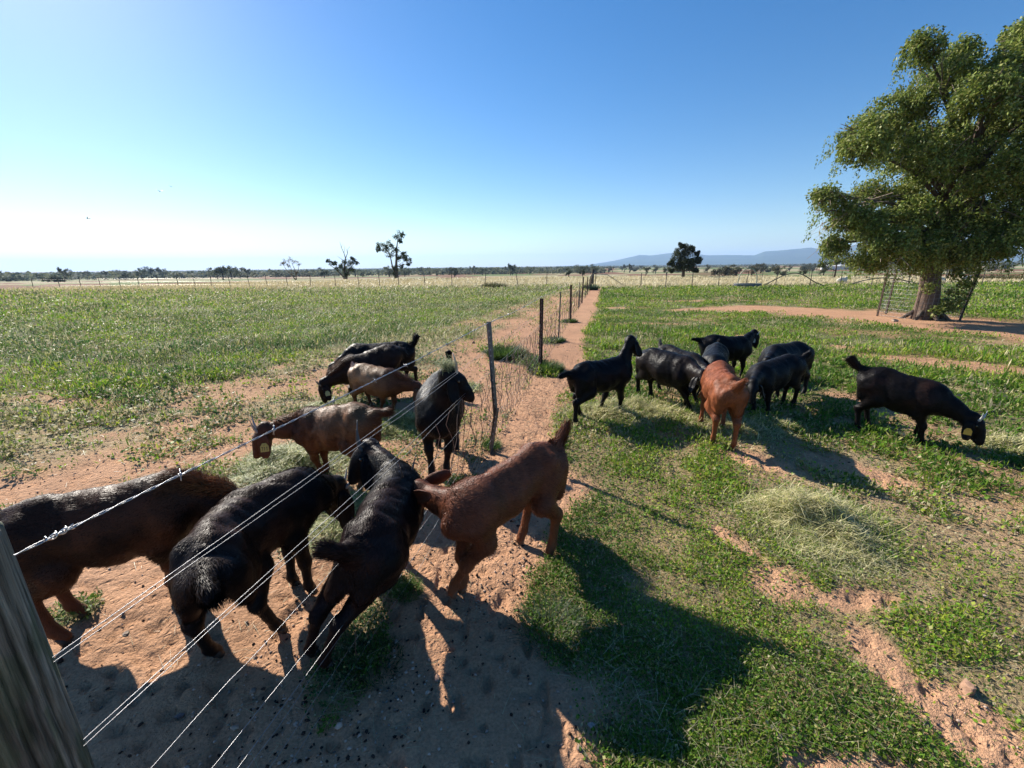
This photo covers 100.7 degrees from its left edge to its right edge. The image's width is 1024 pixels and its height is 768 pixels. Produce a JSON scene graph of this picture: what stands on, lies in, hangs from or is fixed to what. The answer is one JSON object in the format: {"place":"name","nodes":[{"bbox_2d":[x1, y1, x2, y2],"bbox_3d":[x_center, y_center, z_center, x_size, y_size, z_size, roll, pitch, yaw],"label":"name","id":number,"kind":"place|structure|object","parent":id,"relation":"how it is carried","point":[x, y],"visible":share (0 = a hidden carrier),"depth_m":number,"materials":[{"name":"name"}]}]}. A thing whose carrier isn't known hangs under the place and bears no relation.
{"place":"outdoors","nodes":[
{"label":"outdoors","id":0,"kind":"place"},
{"bbox_2d":[0,261,1023,767],"bbox_3d":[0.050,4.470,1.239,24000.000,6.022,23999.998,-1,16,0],"label":"ground","id":1,"kind":"structure","parent":0,"point":[120,667],"depth_m":2.15,"materials":[{"name":"brown soil"}]},
{"bbox_2d":[2,277,16,281],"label":"bush","id":2,"kind":"object","parent":1,"relation":"on","point":[8,280],"visible":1,"depth_m":198.50,"materials":[{"name":"green plant"}]},
{"bbox_2d":[41,275,66,281],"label":"bush","id":3,"kind":"object","parent":1,"relation":"on","point":[54,279],"visible":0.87,"depth_m":149.60,"materials":[{"name":"green plant"}]},
{"bbox_2d":[57,267,69,281],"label":"tree","id":4,"kind":"object","parent":1,"relation":"on","point":[62,272],"visible":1,"depth_m":163.91,"materials":[{"name":"green plant"}]},
{"bbox_2d":[77,270,93,275],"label":"tree","id":5,"kind":"object","parent":1,"relation":"on","point":[83,272],"visible":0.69,"depth_m":274.81,"materials":[{"name":"green plant"}]},
{"bbox_2d":[0,466,239,647],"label":"goat","id":6,"kind":"object","parent":1,"relation":"on","point":[156,525],"visible":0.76,"depth_m":1.87},
{"bbox_2d":[121,273,129,278],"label":"tree","id":7,"kind":"object","parent":1,"relation":"on","point":[125,275],"visible":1,"depth_m":210.86,"materials":[{"name":"green plant"}]},
{"bbox_2d":[132,270,147,279],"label":"tree","id":8,"kind":"object","parent":1,"relation":"on","point":[140,273],"visible":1,"depth_m":226.12,"materials":[{"name":"green plant"}]},
{"bbox_2d":[139,266,162,273],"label":"tree","id":9,"kind":"object","parent":1,"relation":"on","point":[152,270],"visible":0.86,"depth_m":295.32,"materials":[{"name":"green plant"}]},
{"bbox_2d":[174,713,184,718],"bbox_3d":[-1.285,1.284,1.638,0.033,0.018,0.018,-10,18,-32],"label":"stone","id":10,"kind":"object","parent":1,"relation":"on","point":[179,715],"visible":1,"depth_m":1.63,"materials":[{"name":"grey stone"}]},
{"bbox_2d":[207,266,230,279],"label":"tree","id":11,"kind":"object","parent":1,"relation":"on","point":[220,270],"visible":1,"depth_m":168.51,"materials":[{"name":"green plant"}]},
{"bbox_2d":[223,265,239,278],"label":"tree","id":12,"kind":"object","parent":1,"relation":"on","point":[229,268],"visible":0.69,"depth_m":205.11,"materials":[{"name":"green plant"}]},
{"bbox_2d":[234,267,243,278],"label":"tree","id":13,"kind":"object","parent":1,"relation":"on","point":[242,268],"visible":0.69,"depth_m":226.25,"materials":[{"name":"green plant"}]},
{"bbox_2d":[166,466,354,658],"bbox_3d":[-1.166,0.814,2.037,0.467,0.702,1.219,0,16,2],"label":"goat","id":14,"kind":"object","parent":1,"relation":"on","point":[236,566],"visible":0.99,"depth_m":1.84},
{"bbox_2d":[271,269,280,277],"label":"tree","id":15,"kind":"object","parent":1,"relation":"on","point":[275,272],"visible":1,"depth_m":253.34,"materials":[{"name":"green plant"}]},
{"bbox_2d":[218,439,349,487],"bbox_3d":[-1.882,0.570,3.669,1.296,0.272,1.218,-1,16,0],"label":"hay pile","id":16,"kind":"object","parent":1,"relation":"on","point":[290,454],"visible":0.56,"depth_m":3.58,"materials":[{"name":"plant"}]},
{"bbox_2d":[279,256,299,279],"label":"tree","id":17,"kind":"object","parent":1,"relation":"on","point":[284,261],"visible":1,"depth_m":65.38,"materials":[{"name":"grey plant"}]},
{"bbox_2d":[31,272,577,286],"bbox_3d":[-20.586,-9.318,38.399,55.068,1.218,1.483,2,16,8],"label":"boundary fence","id":18,"kind":"object","parent":1,"relation":"on","point":[286,280],"visible":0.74,"depth_m":38.33,"materials":[{"name":"metal"}]},
{"bbox_2d":[0,269,621,767],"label":"divider fence","id":19,"kind":"object","parent":1,"relation":"on","point":[38,725],"visible":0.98,"depth_m":0.84,"materials":[{"name":"metal"}]},
{"bbox_2d":[274,486,368,565],"bbox_3d":[-1.179,0.833,2.897,0.957,0.164,0.948,-5,16,-16],"label":"hay pile","id":20,"kind":"object","parent":1,"relation":"on","point":[325,527],"visible":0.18,"depth_m":2.72,"materials":[{"name":"plant"}]},
{"bbox_2d":[317,267,327,277],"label":"tree","id":21,"kind":"object","parent":1,"relation":"on","point":[324,272],"visible":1,"depth_m":211.43,"materials":[{"name":"green plant"}]},
{"bbox_2d":[249,401,396,492],"bbox_3d":[-1.402,0.454,3.297,1.165,0.694,0.357,1,16,6],"label":"goat","id":22,"kind":"object","parent":1,"relation":"on","point":[322,432],"visible":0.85,"depth_m":3.17},
{"bbox_2d":[297,392,384,408],"bbox_3d":[-2.068,0.196,5.135,1.209,0.216,0.925,-1,16,0],"label":"hay pile","id":23,"kind":"object","parent":1,"relation":"on","point":[346,398],"visible":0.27,"depth_m":5.17,"materials":[{"name":"plant"}]},
{"bbox_2d":[326,244,359,278],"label":"tree","id":24,"kind":"object","parent":1,"relation":"on","point":[344,269],"visible":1,"depth_m":65.81,"materials":[{"name":"green plant"}]},
{"bbox_2d":[314,344,409,403],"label":"goat","id":25,"kind":"object","parent":1,"relation":"on","point":[388,356],"visible":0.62,"depth_m":5.13},
{"bbox_2d":[303,420,423,668],"bbox_3d":[-0.692,0.716,2.116,0.497,0.804,1.077,-1,16,-1],"label":"goat","id":26,"kind":"object","parent":1,"relation":"on","point":[368,554],"visible":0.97,"depth_m":1.76},
{"bbox_2d":[335,633,406,695],"bbox_3d":[-0.613,1.185,1.822,0.312,0.082,0.303,7,17,24],"label":"weed clump","id":27,"kind":"object","parent":1,"relation":"on","point":[391,645],"visible":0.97,"depth_m":1.82,"materials":[{"name":"green plant"}]},
{"bbox_2d":[326,331,419,394],"bbox_3d":[-1.829,-0.281,5.718,1.278,0.843,0.371,-7,17,-21],"label":"goat","id":28,"kind":"object","parent":1,"relation":"on","point":[359,348],"visible":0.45,"depth_m":5.71},
{"bbox_2d":[348,361,423,410],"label":"goat","id":29,"kind":"object","parent":1,"relation":"on","point":[393,385],"visible":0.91,"depth_m":4.68},
{"bbox_2d":[383,265,394,276],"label":"tree","id":30,"kind":"object","parent":1,"relation":"on","point":[389,270],"visible":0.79,"depth_m":215.06,"materials":[{"name":"green plant"}]},
{"bbox_2d":[375,230,412,278],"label":"tree","id":31,"kind":"object","parent":1,"relation":"on","point":[397,258],"visible":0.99,"depth_m":61.94,"materials":[{"name":"green plant"}]},
{"bbox_2d":[400,268,408,276],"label":"tree","id":32,"kind":"object","parent":1,"relation":"on","point":[404,273],"visible":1,"depth_m":224.21,"materials":[{"name":"green plant"}]},
{"bbox_2d":[387,572,424,603],"bbox_3d":[-0.553,1.072,2.232,0.213,0.087,0.216,-1,16,0],"label":"weed clump","id":33,"kind":"object","parent":1,"relation":"on","point":[420,587],"visible":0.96,"depth_m":2.23,"materials":[{"name":"green plant"}]},
{"bbox_2d":[381,407,473,442],"bbox_3d":[-1.228,0.358,4.555,1.549,0.194,1.015,4,16,16],"label":"hay pile","id":34,"kind":"object","parent":1,"relation":"on","point":[406,419],"visible":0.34,"depth_m":4.45,"materials":[{"name":"plant"}]},
{"bbox_2d":[434,674,439,681],"bbox_3d":[-0.313,1.232,1.771,0.022,0.019,0.034,-3,16,-8],"label":"stone","id":35,"kind":"object","parent":1,"relation":"on","point":[437,676],"visible":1,"depth_m":1.77,"materials":[{"name":"beige stone"}]},
{"bbox_2d":[414,350,474,474],"bbox_3d":[-0.587,0.191,3.584,0.470,1.054,1.081,-4,16,-11],"label":"goat","id":36,"kind":"object","parent":1,"relation":"on","point":[430,409],"visible":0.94,"depth_m":3.22},
{"bbox_2d":[428,351,463,373],"bbox_3d":[-0.486,-0.140,3.062,0.274,0.164,0.316,8,17,27],"label":"hay wisp","id":37,"kind":"object","parent":36,"relation":"on","point":[446,363],"visible":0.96,"depth_m":3.04,"materials":[{"name":"plant"}]},
{"bbox_2d":[449,268,458,276],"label":"tree","id":38,"kind":"object","parent":1,"relation":"on","point":[455,270],"visible":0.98,"depth_m":169.47,"materials":[{"name":"green plant"}]},
{"bbox_2d":[446,471,478,486],"bbox_3d":[-0.376,0.755,3.301,0.344,0.103,0.342,-1,16,0],"label":"weed clump","id":39,"kind":"object","parent":1,"relation":"on","point":[457,476],"visible":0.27,"depth_m":3.37,"materials":[{"name":"green plant"}]},
{"bbox_2d":[468,379,484,392],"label":"hay pile","id":40,"kind":"object","parent":1,"relation":"on","point":[472,384],"visible":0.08,"depth_m":6.01,"materials":[{"name":"plant"}]},
{"bbox_2d":[400,418,573,598],"bbox_3d":[-0.059,0.672,2.251,0.519,0.843,1.052,32,35,62],"label":"goat","id":41,"kind":"object","parent":1,"relation":"on","point":[478,511],"visible":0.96,"depth_m":2.13},
{"bbox_2d":[479,437,502,449],"bbox_3d":[-0.197,0.557,4.019,0.248,0.128,0.267,-1,16,0],"label":"weed clump","id":42,"kind":"object","parent":1,"relation":"on","point":[495,446],"visible":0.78,"depth_m":4.03,"materials":[{"name":"green plant"}]},
{"bbox_2d":[480,281,508,287],"bbox_3d":[-1.400,-7.891,33.606,2.601,0.570,2.502,-1,16,0],"label":"shrub","id":43,"kind":"object","parent":1,"relation":"on","point":[495,284],"visible":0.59,"depth_m":33.19,"materials":[{"name":"green plant"}]},
{"bbox_2d":[483,341,530,360],"bbox_3d":[-0.080,-0.658,7.964,1.034,0.312,1.036,-1,16,0],"label":"grass mound","id":44,"kind":"object","parent":1,"relation":"on","point":[501,352],"depth_m":7.88,"materials":[{"name":"green plant"}]},
{"bbox_2d":[507,263,514,274],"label":"tree","id":45,"kind":"object","parent":1,"relation":"on","point":[508,266],"visible":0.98,"depth_m":230.65,"materials":[{"name":"green plant"}]},
{"bbox_2d":[0,276,1023,427],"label":"pasture","id":46,"kind":"structure","parent":1,"relation":"on","point":[1011,289],"depth_m":14.58,"materials":[{"name":"green plant"}]},
{"bbox_2d":[0,275,1023,294],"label":"dry grass","id":47,"kind":"structure","parent":1,"relation":"on","point":[623,280],"depth_m":40.82,"materials":[{"name":"plant"}]},
{"bbox_2d":[0,312,1023,767],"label":"pebbles","id":48,"kind":"object","parent":1,"relation":"on","point":[252,692],"visible":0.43,"depth_m":1.70,"materials":[{"name":"stone"}]},
{"bbox_2d":[0,261,1023,280],"bbox_3d":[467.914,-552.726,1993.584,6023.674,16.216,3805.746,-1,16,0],"label":"woodland","id":49,"kind":"object","parent":1,"relation":"on","point":[24,276],"visible":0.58,"depth_m":317.98,"materials":[{"name":"green plant"}]},
{"bbox_2d":[0,330,1023,767],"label":"loose straw","id":50,"kind":"object","parent":1,"relation":"on","point":[678,618],"visible":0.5,"depth_m":1.96,"materials":[{"name":"beige plant"}]},
{"bbox_2d":[524,357,568,374],"bbox_3d":[0.532,-0.322,6.882,0.797,0.247,0.780,-1,16,0],"label":"weed clump","id":51,"kind":"object","parent":1,"relation":"on","point":[557,364],"visible":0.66,"depth_m":6.84,"materials":[{"name":"green plant"}]},
{"bbox_2d":[504,588,590,663],"bbox_3d":[0.173,1.117,1.989,0.431,0.111,0.420,-1,16,0],"label":"clump","id":52,"kind":"object","parent":1,"relation":"on","point":[545,614],"visible":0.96,"depth_m":2.03,"materials":[{"name":"green plant"}]},
{"bbox_2d":[546,335,567,342],"bbox_3d":[0.979,-1.026,9.575,0.594,0.143,0.571,-1,16,0],"label":"weed clump","id":53,"kind":"object","parent":1,"relation":"on","point":[562,339],"visible":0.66,"depth_m":9.50,"materials":[{"name":"green plant"}]},
{"bbox_2d":[565,268,573,276],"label":"tree","id":54,"kind":"object","parent":1,"relation":"on","point":[569,272],"visible":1,"depth_m":123.27,"materials":[{"name":"green plant"}]},
{"bbox_2d":[563,318,578,322],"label":"weed clump","id":55,"kind":"object","parent":1,"relation":"on","point":[572,320],"visible":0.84,"depth_m":12.74,"materials":[{"name":"green plant"}]},
{"bbox_2d":[574,265,587,271],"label":"tree","id":56,"kind":"object","parent":1,"relation":"on","point":[582,267],"visible":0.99,"depth_m":263.20,"materials":[{"name":"green plant"}]},
{"bbox_2d":[583,283,598,289],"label":"shrub","id":57,"kind":"object","parent":1,"relation":"on","point":[593,287],"visible":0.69,"depth_m":29.45,"materials":[{"name":"green plant"}]},
{"bbox_2d":[587,722,595,727],"bbox_3d":[0.294,1.270,1.577,0.021,0.023,0.027,-15,21,-42],"label":"stone","id":58,"kind":"object","parent":1,"relation":"on","point":[589,724],"visible":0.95,"depth_m":1.57,"materials":[{"name":"grey stone"}]},
{"bbox_2d":[590,264,599,272],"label":"tree","id":59,"kind":"object","parent":1,"relation":"on","point":[594,268],"visible":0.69,"depth_m":265.40,"materials":[{"name":"green plant"}]},
{"bbox_2d":[558,335,641,423],"bbox_3d":[0.961,-0.056,4.639,1.154,0.910,0.342,-9,17,-27],"label":"goat","id":60,"kind":"object","parent":1,"relation":"on","point":[587,380],"visible":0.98,"depth_m":4.51},
{"bbox_2d":[549,393,727,431],"bbox_3d":[1.482,0.208,4.851,2.235,0.266,1.252,-1,16,0],"label":"hay pile","id":61,"kind":"object","parent":1,"relation":"on","point":[638,404],"visible":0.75,"depth_m":4.76,"materials":[{"name":"plant"}]},
{"bbox_2d":[651,265,659,273],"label":"tree","id":62,"kind":"object","parent":1,"relation":"on","point":[656,268],"visible":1,"depth_m":242.73,"materials":[{"name":"green plant"}]},
{"bbox_2d":[633,347,704,410],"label":"goat","id":63,"kind":"object","parent":1,"relation":"on","point":[681,374],"visible":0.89,"depth_m":4.82},
{"bbox_2d":[657,339,707,403],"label":"goat","id":64,"kind":"object","parent":1,"relation":"on","point":[698,358],"visible":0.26,"depth_m":5.17},
{"bbox_2d":[666,242,702,277],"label":"tree","id":65,"kind":"object","parent":1,"relation":"on","point":[684,260],"visible":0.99,"depth_m":52.90,"materials":[{"name":"green plant"}]},
{"bbox_2d":[696,339,728,401],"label":"goat","id":66,"kind":"object","parent":1,"relation":"on","point":[716,351],"visible":0.3,"depth_m":5.13},
{"bbox_2d":[698,360,748,450],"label":"goat","id":67,"kind":"object","parent":1,"relation":"on","point":[724,390],"visible":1,"depth_m":3.78},
{"bbox_2d":[711,266,735,275],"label":"bush","id":68,"kind":"object","parent":1,"relation":"on","point":[724,272],"visible":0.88,"depth_m":94.94,"materials":[{"name":"green plant"}]},
{"bbox_2d":[691,329,759,378],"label":"goat","id":69,"kind":"object","parent":1,"relation":"on","point":[740,348],"visible":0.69,"depth_m":6.15},
{"bbox_2d":[727,264,745,275],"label":"tree","id":70,"kind":"object","parent":1,"relation":"on","point":[735,270],"visible":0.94,"depth_m":89.68,"materials":[{"name":"green plant"}]},
{"bbox_2d":[663,409,820,445],"bbox_3d":[2.410,0.368,4.416,1.840,0.170,1.077,-1,16,0],"label":"hay pile","id":71,"kind":"object","parent":1,"relation":"on","point":[760,427],"visible":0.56,"depth_m":4.31,"materials":[{"name":"plant"}]},
{"bbox_2d":[733,283,761,286],"bbox_3d":[17.024,-7.127,30.662,1.953,0.280,1.174,-1,16,0],"label":"water trough","id":72,"kind":"object","parent":1,"relation":"on","point":[747,284],"visible":0.81,"depth_m":30.25,"materials":[{"name":"grey metal"}]},
{"bbox_2d":[737,268,756,283],"bbox_3d":[17.015,-7.730,30.598,1.460,1.283,0.070,-1,16,0],"label":"poly pipe","id":73,"kind":"object","parent":72,"relation":"on","point":[744,270],"visible":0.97,"depth_m":30.50,"materials":[{"name":"black plastic"}]},
{"bbox_2d":[744,265,759,274],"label":"tree","id":74,"kind":"object","parent":1,"relation":"on","point":[752,271],"visible":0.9,"depth_m":98.07,"materials":[{"name":"green plant"}]},
{"bbox_2d":[755,263,768,272],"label":"tree","id":75,"kind":"object","parent":1,"relation":"on","point":[763,266],"visible":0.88,"depth_m":200.18,"materials":[{"name":"green plant"}]},
{"bbox_2d":[745,349,812,413],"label":"goat","id":76,"kind":"object","parent":1,"relation":"on","point":[769,377],"visible":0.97,"depth_m":4.67},
{"bbox_2d":[772,265,785,271],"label":"tree","id":77,"kind":"object","parent":1,"relation":"on","point":[776,269],"visible":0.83,"depth_m":86.36,"materials":[{"name":"green plant"}]},
{"bbox_2d":[774,270,787,275],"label":"bush","id":78,"kind":"object","parent":1,"relation":"on","point":[784,272],"visible":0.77,"depth_m":71.08,"materials":[{"name":"green plant"}]},
{"bbox_2d":[757,341,814,399],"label":"goat","id":79,"kind":"object","parent":1,"relation":"on","point":[780,349],"visible":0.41,"depth_m":5.26},
{"bbox_2d":[764,273,823,285],"bbox_3d":[20.315,-7.494,30.466,4.426,0.976,0.070,-1,16,0],"label":"poly pipe","id":80,"kind":"object","parent":1,"relation":"on","point":[794,273],"visible":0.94,"depth_m":30.40,"materials":[{"name":"black plastic"}]},
{"bbox_2d":[595,269,1012,286],"bbox_3d":[22.660,-7.701,30.806,32.638,1.226,3.150,2,16,10],"label":"boundary fence","id":81,"kind":"object","parent":1,"relation":"on","point":[945,281],"visible":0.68,"depth_m":30.13,"materials":[{"name":"metal"}]},
{"bbox_2d":[798,269,809,273],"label":"tree","id":82,"kind":"object","parent":1,"relation":"on","point":[803,271],"visible":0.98,"depth_m":62.48,"materials":[{"name":"green plant"}]},
{"bbox_2d":[800,266,814,270],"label":"bush","id":83,"kind":"object","parent":1,"relation":"on","point":[809,267],"visible":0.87,"depth_m":279.86,"materials":[{"name":"green plant"}]},
{"bbox_2d":[711,478,917,574],"bbox_3d":[1.984,0.790,2.737,1.250,0.263,0.978,-1,16,0],"label":"hay pile","id":84,"kind":"object","parent":1,"relation":"on","point":[820,504],"visible":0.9,"depth_m":2.73,"materials":[{"name":"plant"}]},
{"bbox_2d":[816,264,830,274],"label":"tree","id":85,"kind":"object","parent":1,"relation":"on","point":[823,271],"visible":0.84,"depth_m":67.57,"materials":[{"name":"green plant"}]},
{"bbox_2d":[742,519,920,591],"bbox_3d":[1.892,0.935,2.449,0.950,0.140,0.613,-1,16,0],"label":"hay pile","id":86,"kind":"object","parent":1,"relation":"on","point":[819,549],"visible":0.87,"depth_m":2.44,"materials":[{"name":"plant"}]},
{"bbox_2d":[715,269,947,277],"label":"boundary fence","id":87,"kind":"object","parent":1,"relation":"on","point":[809,273],"visible":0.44,"depth_m":45.87,"materials":[{"name":"wood"}]},
{"bbox_2d":[815,253,854,277],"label":"tree","id":88,"kind":"object","parent":1,"relation":"on","point":[826,265],"visible":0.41,"depth_m":42.89,"materials":[{"name":"green plant"}]},
{"bbox_2d":[820,264,859,269],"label":"shed","id":89,"kind":"structure","parent":1,"relation":"on","point":[841,268],"depth_m":384.04,"materials":[{"name":"grey metal"}]},
{"bbox_2d":[837,276,847,281],"bbox_3d":[27.016,-8.479,34.604,1.178,0.568,0.442,-4,16,-11],"label":"sheep","id":90,"kind":"object","parent":1,"relation":"on","point":[843,279],"visible":0.69,"depth_m":34.42},
{"bbox_2d":[847,277,918,285],"bbox_3d":[27.116,-7.353,30.423,6.012,0.586,0.070,-1,16,0],"label":"poly pipe","id":91,"kind":"object","parent":1,"relation":"on","point":[877,278],"visible":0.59,"depth_m":30.38,"materials":[{"name":"black plastic"}]},
{"bbox_2d":[801,12,1023,320],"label":"shade tree","id":92,"kind":"object","parent":1,"relation":"on","point":[949,211],"visible":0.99,"depth_m":11.13,"materials":[{"name":"green plant"}]},
{"bbox_2d":[842,354,987,445],"bbox_3d":[3.704,0.150,3.986,0.349,0.801,1.102,-14,20,-40],"label":"goat","id":93,"kind":"object","parent":1,"relation":"on","point":[919,400],"visible":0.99,"depth_m":3.87},
{"bbox_2d":[876,265,979,320],"bbox_3d":[12.701,-2.883,12.912,2.201,1.680,1.905,-1,16,0],"label":"tree guard","id":94,"kind":"object","parent":1,"relation":"on","point":[962,311],"visible":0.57,"depth_m":12.86,"materials":[{"name":"metal"}]},
{"bbox_2d":[958,679,976,696],"bbox_3d":[1.821,1.216,1.695,0.076,0.059,0.048,-8,17,-25],"label":"stone","id":95,"kind":"object","parent":1,"relation":"on","point":[966,686],"visible":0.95,"depth_m":1.68,"materials":[{"name":"beige stone"}]},
{"bbox_2d":[938,425,1023,464],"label":"hay pile","id":96,"kind":"object","parent":1,"relation":"on","point":[1004,437],"visible":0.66,"depth_m":3.83,"materials":[{"name":"plant"}]},
{"bbox_2d":[985,264,1000,270],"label":"bush","id":97,"kind":"object","parent":1,"relation":"on","point":[995,268],"visible":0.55,"depth_m":176.01,"materials":[{"name":"green plant"}]},
{"bbox_2d":[973,272,1023,279],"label":"shrub","id":98,"kind":"object","parent":1,"relation":"on","point":[996,276],"visible":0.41,"depth_m":36.45,"materials":[{"name":"green plant"}]},
{"bbox_2d":[1001,263,1013,268],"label":"bush","id":99,"kind":"object","parent":1,"relation":"on","point":[1006,264],"visible":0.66,"depth_m":286.40,"materials":[{"name":"green plant"}]},
{"bbox_2d":[0,321,1023,767],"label":"short grass","id":100,"kind":"structure","parent":0,"point":[946,349],"depth_m":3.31,"materials":[{"name":"green plant"}]},
{"bbox_2d":[0,0,1023,272],"label":"sky","id":101,"kind":"structure","parent":0,"point":[484,133],"materials":[{"name":"blue"}]},
{"bbox_2d":[574,245,1023,265],"bbox_3d":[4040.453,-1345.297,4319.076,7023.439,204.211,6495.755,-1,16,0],"label":"hills","id":102,"kind":"structure","parent":0,"point":[797,256],"depth_m":4915.16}
]}

